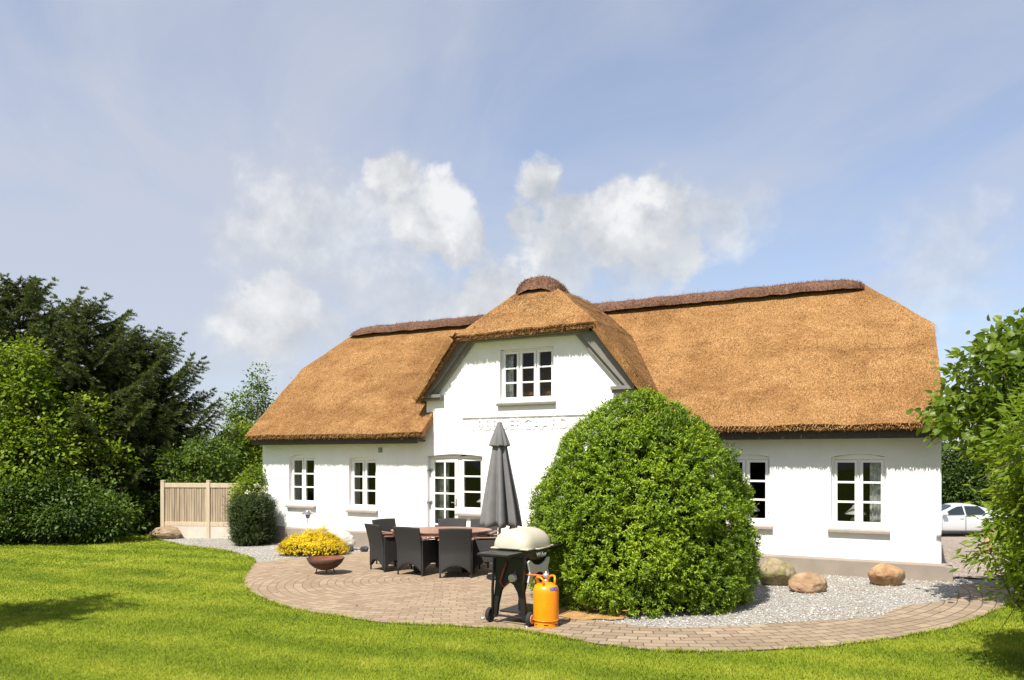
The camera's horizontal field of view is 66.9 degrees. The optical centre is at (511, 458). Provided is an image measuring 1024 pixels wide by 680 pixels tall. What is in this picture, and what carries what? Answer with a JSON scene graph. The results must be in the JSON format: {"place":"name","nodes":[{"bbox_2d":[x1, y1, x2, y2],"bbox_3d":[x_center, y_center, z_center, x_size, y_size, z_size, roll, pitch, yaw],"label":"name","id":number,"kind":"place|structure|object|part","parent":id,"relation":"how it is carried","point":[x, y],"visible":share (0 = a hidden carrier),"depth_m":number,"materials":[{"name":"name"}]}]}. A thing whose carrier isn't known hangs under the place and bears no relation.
{"place":"outdoors","nodes":[
{"label":"outdoors","id":0,"kind":"place"},
{"bbox_2d":[242,552,572,628],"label":"patio","id":1,"kind":"structure","parent":0,"point":[456,595],"depth_m":11.66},
{"bbox_2d":[306,555,344,574],"bbox_3d":[-3.260,1.880,13.560,0.660,0.276,0.660,0,0,-20],"label":"fire bowl","id":2,"kind":"object","parent":1,"relation":"on","point":[328,562],"visible":1,"depth_m":13.39,"materials":[{"name":"metal"}]},
{"bbox_2d":[372,518,395,565],"bbox_3d":[-2.245,1.597,14.846,0.739,0.842,0.601,0,0,41],"label":"garden chair","id":3,"kind":"object","parent":1,"relation":"on","point":[386,525],"visible":0.23,"depth_m":15.04,"materials":[{"name":"wicker"}]},
{"bbox_2d":[364,523,411,571],"bbox_3d":[-2.226,1.593,14.012,0.739,0.842,0.601,0,0,-38],"label":"garden chair","id":4,"kind":"object","parent":1,"relation":"on","point":[383,550],"visible":0.77,"depth_m":13.74,"materials":[{"name":"wicker"}]},
{"bbox_2d":[393,526,438,576],"bbox_3d":[-1.633,1.587,13.471,0.601,0.842,0.740,0,0,30],"label":"garden chair","id":5,"kind":"object","parent":1,"relation":"on","point":[416,550],"visible":0.88,"depth_m":13.22,"materials":[{"name":"wicker"}]},
{"bbox_2d":[391,527,491,572],"bbox_3d":[-1.260,1.640,13.846,1.800,0.730,1.193,0,0,-2],"label":"garden table","id":6,"kind":"object","parent":1,"relation":"on","point":[434,532],"visible":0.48,"depth_m":13.59,"materials":[{"name":"red wood"}]},
{"bbox_2d":[435,518,466,565],"bbox_3d":[-1.155,1.588,14.748,0.601,0.842,0.739,0,0,-1],"label":"garden chair","id":7,"kind":"object","parent":1,"relation":"on","point":[451,522],"visible":0.12,"depth_m":15.05,"materials":[{"name":"wicker"}]},
{"bbox_2d":[438,528,473,577],"bbox_3d":[-0.945,1.580,13.162,0.601,0.842,0.739,0,0,-1],"label":"garden chair","id":8,"kind":"object","parent":1,"relation":"on","point":[455,546],"visible":1,"depth_m":12.89,"materials":[{"name":"wicker"}]},
{"bbox_2d":[470,519,497,567],"bbox_3d":[-0.608,1.583,14.525,0.601,0.842,0.739,0,0,14],"label":"garden chair","id":9,"kind":"object","parent":1,"relation":"on","point":[474,522],"visible":0.25,"depth_m":14.80,"materials":[{"name":"wicker"}]},
{"bbox_2d":[473,527,513,572],"bbox_3d":[-0.309,1.577,13.657,0.740,0.842,0.601,0,0,9],"label":"garden chair","id":10,"kind":"object","parent":1,"relation":"on","point":[482,543],"visible":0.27,"depth_m":13.41,"materials":[{"name":"wicker"}]},
{"bbox_2d":[479,422,521,579],"bbox_3d":[-0.189,0.693,12.837,0.669,2.600,0.690,0,0,-25],"label":"parasol","id":11,"kind":"object","parent":1,"relation":"on","point":[500,510],"visible":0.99,"depth_m":12.70,"materials":[{"name":"grey fabric"}]},
{"bbox_2d":[477,527,563,626],"bbox_3d":[0.116,1.412,9.508,0.656,1.125,1.400,0,0,31],"label":"gas grill","id":12,"kind":"object","parent":1,"relation":"on","point":[518,554],"visible":0.97,"depth_m":9.25,"materials":[{"name":"metal"}]},
{"bbox_2d":[559,605,642,619],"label":"bare soil","id":13,"kind":"structure","parent":1,"relation":"on","point":[567,613],"depth_m":9.74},
{"bbox_2d":[0,462,1023,679],"bbox_3d":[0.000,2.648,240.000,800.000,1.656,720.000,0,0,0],"label":"lawn","id":14,"kind":"structure","parent":0,"point":[451,651],"depth_m":8.15,"materials":[{"name":"green plant"}]},
{"bbox_2d":[0,473,27,543],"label":"broadleaf bush","id":15,"kind":"object","parent":14,"relation":"on","point":[9,516],"visible":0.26,"depth_m":19.12,"materials":[{"name":"green plant"}]},
{"bbox_2d":[0,316,90,540],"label":"maple tree","id":16,"kind":"object","parent":14,"relation":"on","point":[21,443],"visible":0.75,"depth_m":19.72,"materials":[{"name":"green plant"}]},
{"bbox_2d":[0,272,143,521],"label":"spruce tree","id":17,"kind":"object","parent":14,"relation":"on","point":[30,294],"visible":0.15,"depth_m":22.03,"materials":[{"name":"green plant"}]},
{"bbox_2d":[0,457,153,544],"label":"broadleaf bush","id":18,"kind":"object","parent":14,"relation":"on","point":[81,525],"visible":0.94,"depth_m":19.05,"materials":[{"name":"green plant"}]},
{"bbox_2d":[37,383,144,504],"bbox_3d":[-11.298,0.119,20.869,2.539,4.276,1.958,0,0,0],"label":"maple tree","id":19,"kind":"object","parent":14,"relation":"on","point":[98,453],"visible":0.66,"depth_m":20.79,"materials":[{"name":"green plant"}]},
{"bbox_2d":[0,292,193,543],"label":"spruce tree","id":20,"kind":"object","parent":14,"relation":"on","point":[84,375],"visible":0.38,"depth_m":21.46,"materials":[{"name":"green plant"}]},
{"bbox_2d":[82,477,159,535],"bbox_3d":[-10.740,1.417,21.480,2.457,1.773,1.959,0,0,0],"label":"broadleaf bush","id":21,"kind":"object","parent":14,"relation":"on","point":[134,495],"visible":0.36,"depth_m":21.40,"materials":[{"name":"green plant"}]},
{"bbox_2d":[38,327,239,527],"bbox_3d":[-11.226,-0.777,23.517,5.760,6.389,5.764,0,0,-30],"label":"spruce tree","id":22,"kind":"object","parent":14,"relation":"on","point":[167,386],"visible":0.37,"depth_m":23.29,"materials":[{"name":"green plant"}]},
{"bbox_2d":[80,324,205,518],"bbox_3d":[-12.636,-0.760,25.028,6.556,7.242,6.402,0,0,0],"label":"spruce tree","id":23,"kind":"object","parent":14,"relation":"on","point":[154,337],"visible":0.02,"depth_m":25.03,"materials":[{"name":"green plant"}]},
{"bbox_2d":[145,429,248,506],"bbox_3d":[-8.796,0.732,22.070,2.956,3.113,2.573,0,0,24],"label":"broadleaf tree","id":24,"kind":"object","parent":14,"relation":"on","point":[212,470],"visible":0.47,"depth_m":21.85,"materials":[{"name":"green plant"}]},
{"bbox_2d":[160,480,253,537],"bbox_3d":[-7.321,1.393,20.251,3.885,1.630,0.110,0,0,6],"label":"garden fence","id":25,"kind":"object","parent":14,"relation":"on","point":[192,510],"visible":0.42,"depth_m":20.34,"materials":[{"name":"wood"}]},
{"bbox_2d":[197,414,262,482],"bbox_3d":[-9.719,0.414,26.434,4.225,3.927,2.917,0,0,0],"label":"broadleaf tree","id":26,"kind":"object","parent":14,"relation":"on","point":[251,449],"visible":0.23,"depth_m":26.07,"materials":[{"name":"green plant"}]},
{"bbox_2d":[218,362,277,470],"bbox_3d":[-9.514,-0.602,28.086,2.744,5.767,2.438,0,0,0],"label":"young poplar","id":27,"kind":"object","parent":14,"relation":"on","point":[251,409],"visible":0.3,"depth_m":27.88,"materials":[{"name":"green plant"}]},
{"bbox_2d":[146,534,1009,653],"bbox_3d":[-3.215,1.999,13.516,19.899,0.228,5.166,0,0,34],"label":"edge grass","id":28,"kind":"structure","parent":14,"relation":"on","point":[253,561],"depth_m":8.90,"materials":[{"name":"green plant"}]},
{"bbox_2d":[245,274,952,581],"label":"thatched house","id":29,"kind":"structure","parent":14,"relation":"on","point":[805,396],"depth_m":15.38,"materials":[{"name":"white concrete"}]},
{"bbox_2d":[285,455,315,508],"bbox_3d":[-5.036,0.558,18.664,0.920,1.273,0.230,0,0,28],"label":"window","id":30,"kind":"structure","parent":29,"relation":"in","point":[304,458],"depth_m":18.71,"materials":[{"name":"white paint"}]},
{"bbox_2d":[345,457,377,512],"bbox_3d":[-3.400,0.609,17.777,0.900,1.273,0.230,0,0,28],"label":"window","id":31,"kind":"structure","parent":29,"relation":"in","point":[365,460],"depth_m":17.83,"materials":[{"name":"white paint"}]},
{"bbox_2d":[436,462,448,526],"bbox_3d":[-1.519,0.960,17.002,0.353,1.920,0.044,0,0,28],"label":"curtain","id":32,"kind":"object","parent":29,"relation":"hanging from","point":[439,486],"visible":0.46,"depth_m":17.02,"materials":[{"name":"white fabric"}]},
{"bbox_2d":[427,455,461,539],"bbox_3d":[-1.464,0.941,16.770,0.805,2.019,0.172,0,0,28],"label":"door","id":33,"kind":"structure","parent":29,"relation":"in","point":[443,458],"depth_m":16.78,"materials":[{"name":"white paint"}]},
{"bbox_2d":[455,455,482,516],"bbox_3d":[-0.861,0.581,16.406,0.696,1.288,0.230,0,0,28],"label":"window","id":34,"kind":"structure","parent":29,"relation":"in","point":[463,458],"depth_m":16.46,"materials":[{"name":"white paint"}]},
{"bbox_2d":[507,354,513,400],"bbox_3d":[-0.033,-1.680,16.187,0.164,1.040,0.044,0,0,28],"label":"curtain","id":35,"kind":"object","parent":29,"relation":"hanging from","point":[510,375],"visible":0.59,"depth_m":16.18,"materials":[{"name":"white fabric"}]},
{"bbox_2d":[496,346,555,405],"bbox_3d":[0.308,-1.657,15.772,1.330,1.165,0.230,0,0,28],"label":"window","id":36,"kind":"structure","parent":29,"relation":"in","point":[519,400],"depth_m":15.80,"materials":[{"name":"white paint"}]},
{"bbox_2d":[722,455,772,529],"bbox_3d":[4.129,0.586,13.706,0.940,1.298,0.230,0,0,28],"label":"window","id":37,"kind":"structure","parent":29,"relation":"in","point":[745,459],"depth_m":13.60,"materials":[{"name":"white paint"}]},
{"bbox_2d":[844,505,865,520],"bbox_3d":[5.801,0.972,13.097,0.350,0.372,0.350,0,0,28],"label":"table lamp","id":38,"kind":"object","parent":29,"relation":"on","point":[851,511],"visible":0.41,"depth_m":13.05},
{"bbox_2d":[827,454,889,534],"bbox_3d":[5.740,0.586,12.835,0.940,1.298,0.230,0,0,28],"label":"window","id":39,"kind":"structure","parent":29,"relation":"in","point":[858,459],"depth_m":12.86,"materials":[{"name":"white paint"}]},
{"bbox_2d":[870,455,883,521],"bbox_3d":[6.066,0.550,12.865,0.234,1.200,0.042,0,0,28],"label":"curtain","id":40,"kind":"object","parent":29,"relation":"hanging from","point":[875,492],"visible":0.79,"depth_m":12.88,"materials":[{"name":"white fabric"}]},
{"bbox_2d":[941,439,968,503],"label":"hedge tree","id":41,"kind":"object","parent":14,"relation":"on","point":[945,455],"visible":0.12,"depth_m":45.15,"materials":[{"name":"green plant"}]},
{"bbox_2d":[906,307,1023,478],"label":"lilac tree","id":42,"kind":"object","parent":14,"relation":"on","point":[999,354],"visible":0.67,"depth_m":9.58,"materials":[{"name":"green plant"}]},
{"bbox_2d":[941,437,997,504],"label":"hedge tree","id":43,"kind":"object","parent":14,"relation":"on","point":[958,487],"visible":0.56,"depth_m":44.42,"materials":[{"name":"green plant"}]},
{"bbox_2d":[964,461,1003,509],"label":"hedge tree","id":44,"kind":"object","parent":14,"relation":"on","point":[987,496],"visible":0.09,"depth_m":43.73,"materials":[{"name":"green plant"}]},
{"bbox_2d":[948,371,1023,637],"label":"spindle shrub","id":45,"kind":"object","parent":14,"relation":"on","point":[1012,510],"visible":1,"depth_m":6.91,"materials":[{"name":"green plant"}]},
{"bbox_2d":[983,527,993,549],"bbox_3d":[9.900,1.746,16.100,0.200,0.660,0.195,0,0,0],"label":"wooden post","id":46,"kind":"object","parent":14,"relation":"on","point":[986,540],"visible":0.09,"depth_m":16.05,"materials":[{"name":"beige wood"}]},
{"bbox_2d":[974,465,1021,561],"bbox_3d":[7.281,0.629,9.848,2.718,2.951,1.992,0,0,0],"label":"leafy shrub","id":47,"kind":"object","parent":14,"relation":"on","point":[986,543],"visible":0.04,"depth_m":10.16,"materials":[{"name":"green plant"}]},
{"bbox_2d":[0,0,1023,461],"label":"sky","id":48,"kind":"structure","parent":0,"point":[273,182],"materials":[{"name":"blue"}]},
{"bbox_2d":[161,538,1006,652],"bbox_3d":[-1.566,2.018,13.682,21.675,0.190,8.119,0,0,24],"label":"gravel bed","id":49,"kind":"object","parent":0,"point":[907,593],"visible":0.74,"depth_m":10.65,"materials":[{"name":"grey gravel"}]},
{"bbox_2d":[150,526,180,538],"bbox_3d":[-9.017,1.960,20.221,0.838,0.372,0.522,0,0,0],"label":"boulder","id":50,"kind":"object","parent":49,"relation":"on","point":[168,532],"visible":0.89,"depth_m":20.05,"materials":[{"name":"beige stone"}]},
{"bbox_2d":[219,461,268,516],"bbox_3d":[-6.503,1.129,19.338,1.383,2.238,1.158,0,0,0],"label":"flowering shrub","id":51,"kind":"object","parent":49,"relation":"on","point":[252,481],"visible":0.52,"depth_m":19.16,"materials":[{"name":"green plant"}]},
{"bbox_2d":[221,486,285,545],"bbox_3d":[-6.226,1.372,18.538,1.557,1.466,1.584,0,0,0],"label":"dark shrub","id":52,"kind":"object","parent":49,"relation":"on","point":[252,521],"visible":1,"depth_m":18.21,"materials":[{"name":"green plant"}]},
{"bbox_2d":[301,510,314,530],"bbox_3d":[-4.600,1.609,17.470,0.330,0.902,0.328,0,0,0],"label":"garden lamp","id":53,"kind":"object","parent":49,"relation":"on","point":[307,513],"visible":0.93,"depth_m":17.42,"materials":[{"name":"metal"}]},
{"bbox_2d":[274,524,349,556],"bbox_3d":[-4.224,1.725,16.447,1.598,0.671,1.080,0,0,0],"label":"golden shrub","id":54,"kind":"object","parent":49,"relation":"on","point":[313,542],"visible":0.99,"depth_m":16.20,"materials":[{"name":"yellow plant"}]},
{"bbox_2d":[323,529,355,546],"bbox_3d":[-3.890,1.840,17.229,0.845,0.507,0.538,0,0,0],"label":"boulder","id":55,"kind":"object","parent":49,"relation":"on","point":[348,538],"visible":0.29,"depth_m":17.10,"materials":[{"name":"stone"}]},
{"bbox_2d":[359,546,368,551],"bbox_3d":[-3.219,1.985,16.901,0.173,0.140,0.147,0,0,27],"label":"stone","id":56,"kind":"object","parent":49,"relation":"on","point":[363,548],"visible":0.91,"depth_m":16.85,"materials":[{"name":"grey stone"}]},
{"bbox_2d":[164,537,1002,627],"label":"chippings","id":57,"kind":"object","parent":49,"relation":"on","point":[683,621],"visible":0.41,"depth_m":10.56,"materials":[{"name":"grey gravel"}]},
{"bbox_2d":[248,556,977,643],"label":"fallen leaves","id":58,"kind":"object","parent":49,"relation":"on","point":[605,620],"visible":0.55,"depth_m":11.07,"materials":[{"name":"brown plant"}]},
{"bbox_2d":[524,383,764,618],"bbox_3d":[1.830,0.520,11.045,3.501,3.228,3.535,0,0,0],"label":"round yew","id":59,"kind":"object","parent":49,"relation":"on","point":[635,518],"visible":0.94,"depth_m":9.95,"materials":[{"name":"green plant"}]},
{"bbox_2d":[758,558,796,585],"bbox_3d":[4.110,1.778,12.040,0.596,0.464,0.501,0,0,0],"label":"boulder","id":60,"kind":"object","parent":49,"relation":"on","point":[776,571],"visible":0.77,"depth_m":11.89,"materials":[{"name":"stone"}]},
{"bbox_2d":[788,572,827,592],"bbox_3d":[4.354,1.838,11.414,0.589,0.334,0.415,0,0,-17],"label":"boulder","id":61,"kind":"object","parent":49,"relation":"on","point":[807,582],"visible":0.97,"depth_m":11.27,"materials":[{"name":"brown stone"}]},
{"bbox_2d":[868,563,904,585],"bbox_3d":[5.770,1.805,11.940,0.599,0.384,0.456,0,0,-11],"label":"boulder","id":62,"kind":"object","parent":49,"relation":"on","point":[883,574],"visible":0.95,"depth_m":11.79,"materials":[{"name":"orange stone"}]},
{"bbox_2d":[524,583,1022,651],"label":"garden path","id":63,"kind":"structure","parent":0,"point":[963,603],"depth_m":8.83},
{"bbox_2d":[525,571,558,627],"bbox_3d":[0.261,1.637,9.141,0.596,0.668,0.314,0,0,9],"label":"gas bottle","id":64,"kind":"object","parent":63,"relation":"on","point":[545,601],"visible":0.99,"depth_m":9.00,"materials":[{"name":"orange metal"}]},
{"bbox_2d":[941,529,1018,579],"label":"gravel drive","id":65,"kind":"structure","parent":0,"point":[950,543],"depth_m":15.49,"materials":[{"name":"beige gravel"}]},
{"bbox_2d":[941,503,1005,532],"bbox_3d":[19.494,2.703,34.400,4.543,1.419,2.160,0,0,3],"label":"parked car","id":66,"kind":"object","parent":65,"relation":"on","point":[953,519],"visible":0.34,"depth_m":33.55,"materials":[{"name":"silver metal"}]},
{"bbox_3d":[19.109,2.264,33.634,0.940,0.365,0.195,0,0,3],"label":"side window","id":67,"kind":"part","parent":66,"relation":"part of","materials":[{"name":"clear glass"}]},
{"bbox_3d":[20.058,2.257,33.588,0.840,0.360,0.192,0,0,3],"label":"side window","id":68,"kind":"part","parent":66,"relation":"part of","materials":[{"name":"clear glass"}]}
]}

